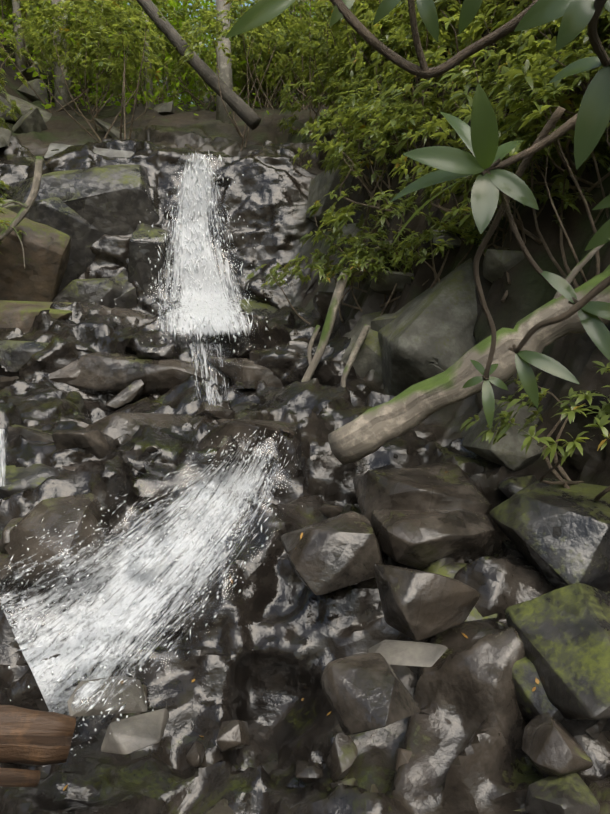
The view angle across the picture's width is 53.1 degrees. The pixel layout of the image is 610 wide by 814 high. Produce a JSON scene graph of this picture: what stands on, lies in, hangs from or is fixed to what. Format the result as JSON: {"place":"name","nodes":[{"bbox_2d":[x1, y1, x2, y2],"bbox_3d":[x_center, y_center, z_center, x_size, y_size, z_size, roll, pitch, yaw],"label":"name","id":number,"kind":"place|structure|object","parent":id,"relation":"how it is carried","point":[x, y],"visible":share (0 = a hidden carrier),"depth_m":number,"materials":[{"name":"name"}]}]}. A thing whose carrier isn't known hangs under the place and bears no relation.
{"place":"outdoors","nodes":[
{"label":"outdoors","id":0,"kind":"place"},
{"bbox_2d":[0,0,329,107],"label":"foliage","id":1,"kind":"object","parent":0,"point":[259,94],"depth_m":27.96,"materials":[{"name":"green plant"}]},
{"bbox_2d":[149,150,269,341],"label":"waterfall streaks","id":2,"kind":"object","parent":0,"point":[191,231],"visible":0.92,"depth_m":8.98,"materials":[{"name":"white liquid"}]},
{"bbox_2d":[145,330,275,351],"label":"water droplets","id":3,"kind":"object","parent":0,"point":[203,337],"depth_m":7.10,"materials":[{"name":"liquid"}]},
{"bbox_2d":[94,0,327,103],"label":"sky","id":4,"kind":"structure","parent":0,"point":[192,0],"materials":[{"name":"white"}]},
{"bbox_2d":[0,2,609,813],"bbox_3d":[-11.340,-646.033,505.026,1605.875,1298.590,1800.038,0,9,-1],"label":"terrain","id":5,"kind":"structure","parent":0,"point":[270,640],"depth_m":4.64,"materials":[{"name":"wet dark rock"}]},
{"bbox_2d":[0,429,8,485],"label":"water trickle","id":6,"kind":"object","parent":5,"relation":"on","point":[2,455],"visible":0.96,"depth_m":4.81,"materials":[{"name":"liquid"}]},
{"bbox_2d":[0,15,51,255],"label":"foliage","id":7,"kind":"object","parent":5,"relation":"on","point":[15,108],"depth_m":9.82,"materials":[{"name":"green plant"}]},
{"bbox_2d":[0,207,71,332],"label":"brown rocks","id":8,"kind":"object","parent":5,"relation":"on","point":[29,292],"visible":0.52,"depth_m":8.48,"materials":[{"name":"brown stone"}]},
{"bbox_2d":[0,705,75,786],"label":"wooden log","id":9,"kind":"object","parent":5,"relation":"on","point":[34,737],"visible":1,"depth_m":2.38,"materials":[{"name":"brown wood"}]},
{"bbox_2d":[0,427,295,766],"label":"cascade water","id":10,"kind":"structure","parent":5,"relation":"on","point":[101,612],"depth_m":4.14,"materials":[{"name":"liquid"}]},
{"bbox_2d":[0,430,292,755],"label":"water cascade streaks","id":11,"kind":"object","parent":10,"relation":"on","point":[119,618],"visible":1,"depth_m":4.17,"materials":[{"name":"liquid"}]},
{"bbox_2d":[2,429,295,742],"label":"water droplets","id":12,"kind":"object","parent":10,"relation":"on","point":[82,646],"visible":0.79,"depth_m":4.04,"materials":[{"name":"liquid"}]},
{"bbox_2d":[0,0,362,123],"bbox_3d":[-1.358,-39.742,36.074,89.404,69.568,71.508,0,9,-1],"label":"forest tree","id":13,"kind":"object","parent":5,"relation":"on","point":[175,4],"depth_m":12.60,"materials":[{"name":"green plant"}]},
{"bbox_2d":[0,156,386,386],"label":"branches","id":14,"kind":"object","parent":5,"relation":"on","point":[331,315],"visible":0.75,"depth_m":6.67,"materials":[{"name":"brown wood"}]},
{"bbox_2d":[101,175,286,366],"bbox_3d":[-1.411,-1.883,7.864,2.363,2.747,3.817,0,9,-1],"label":"waterfall spray","id":15,"kind":"object","parent":5,"relation":"on","point":[172,298],"visible":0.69,"depth_m":8.52,"materials":[{"name":"liquid"}]},
{"bbox_2d":[136,0,260,129],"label":"tree trunk","id":16,"kind":"object","parent":5,"relation":"on","point":[242,110],"visible":0.9,"depth_m":9.72,"materials":[{"name":"brown plant"}]},
{"bbox_2d":[146,154,266,341],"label":"waterfall","id":17,"kind":"object","parent":5,"relation":"on","point":[224,304],"visible":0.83,"depth_m":8.97,"materials":[{"name":"liquid"}]},
{"bbox_2d":[0,0,458,151],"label":"foliage","id":18,"kind":"object","parent":5,"relation":"on","point":[286,35],"depth_m":10.65,"materials":[{"name":"green plant"}]},
{"bbox_2d":[67,640,447,753],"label":"rock slabs","id":19,"kind":"object","parent":5,"relation":"on","point":[124,737],"depth_m":2.73,"materials":[{"name":"grey stone"}]},
{"bbox_2d":[0,29,557,470],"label":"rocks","id":20,"kind":"object","parent":5,"relation":"on","point":[426,334],"visible":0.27,"depth_m":5.87,"materials":[{"name":"grey stone"}]},
{"bbox_2d":[44,143,460,247],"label":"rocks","id":21,"kind":"object","parent":20,"relation":"on","point":[127,154],"visible":0.12,"depth_m":9.51,"materials":[{"name":"grey stone"}]},
{"bbox_2d":[63,477,538,789],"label":"fallen leaves","id":22,"kind":"object","parent":5,"relation":"on","point":[302,699],"visible":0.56,"depth_m":3.38,"materials":[{"name":"orange plant"}]},
{"bbox_2d":[0,323,607,813],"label":"rocks","id":23,"kind":"object","parent":5,"relation":"on","point":[422,517],"visible":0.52,"depth_m":3.87,"materials":[{"name":"grey stone"}]},
{"bbox_2d":[170,338,240,414],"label":"waterfall","id":24,"kind":"object","parent":23,"relation":"on","point":[207,372],"visible":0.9,"depth_m":6.64,"materials":[{"name":"liquid"}]},
{"bbox_2d":[0,164,609,813],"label":"cliff rocks","id":25,"kind":"object","parent":5,"relation":"on","point":[558,534],"depth_m":3.55,"materials":[{"name":"grey stone"}]},
{"bbox_2d":[225,0,609,428],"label":"rhododendron","id":26,"kind":"object","parent":5,"relation":"on","point":[479,137],"depth_m":0.72,"materials":[{"name":"green plant"}]},
{"bbox_2d":[246,0,609,500],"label":"foliage","id":27,"kind":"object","parent":5,"relation":"on","point":[464,222],"depth_m":6.45,"materials":[{"name":"green plant"}]},
{"bbox_2d":[276,0,609,301],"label":"shrub","id":28,"kind":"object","parent":5,"relation":"on","point":[521,122],"depth_m":5.76,"materials":[{"name":"green plant"}]},
{"bbox_2d":[328,244,609,464],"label":"fallen log","id":29,"kind":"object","parent":5,"relation":"on","point":[370,431],"depth_m":4.16,"materials":[{"name":"wood"}]}
]}

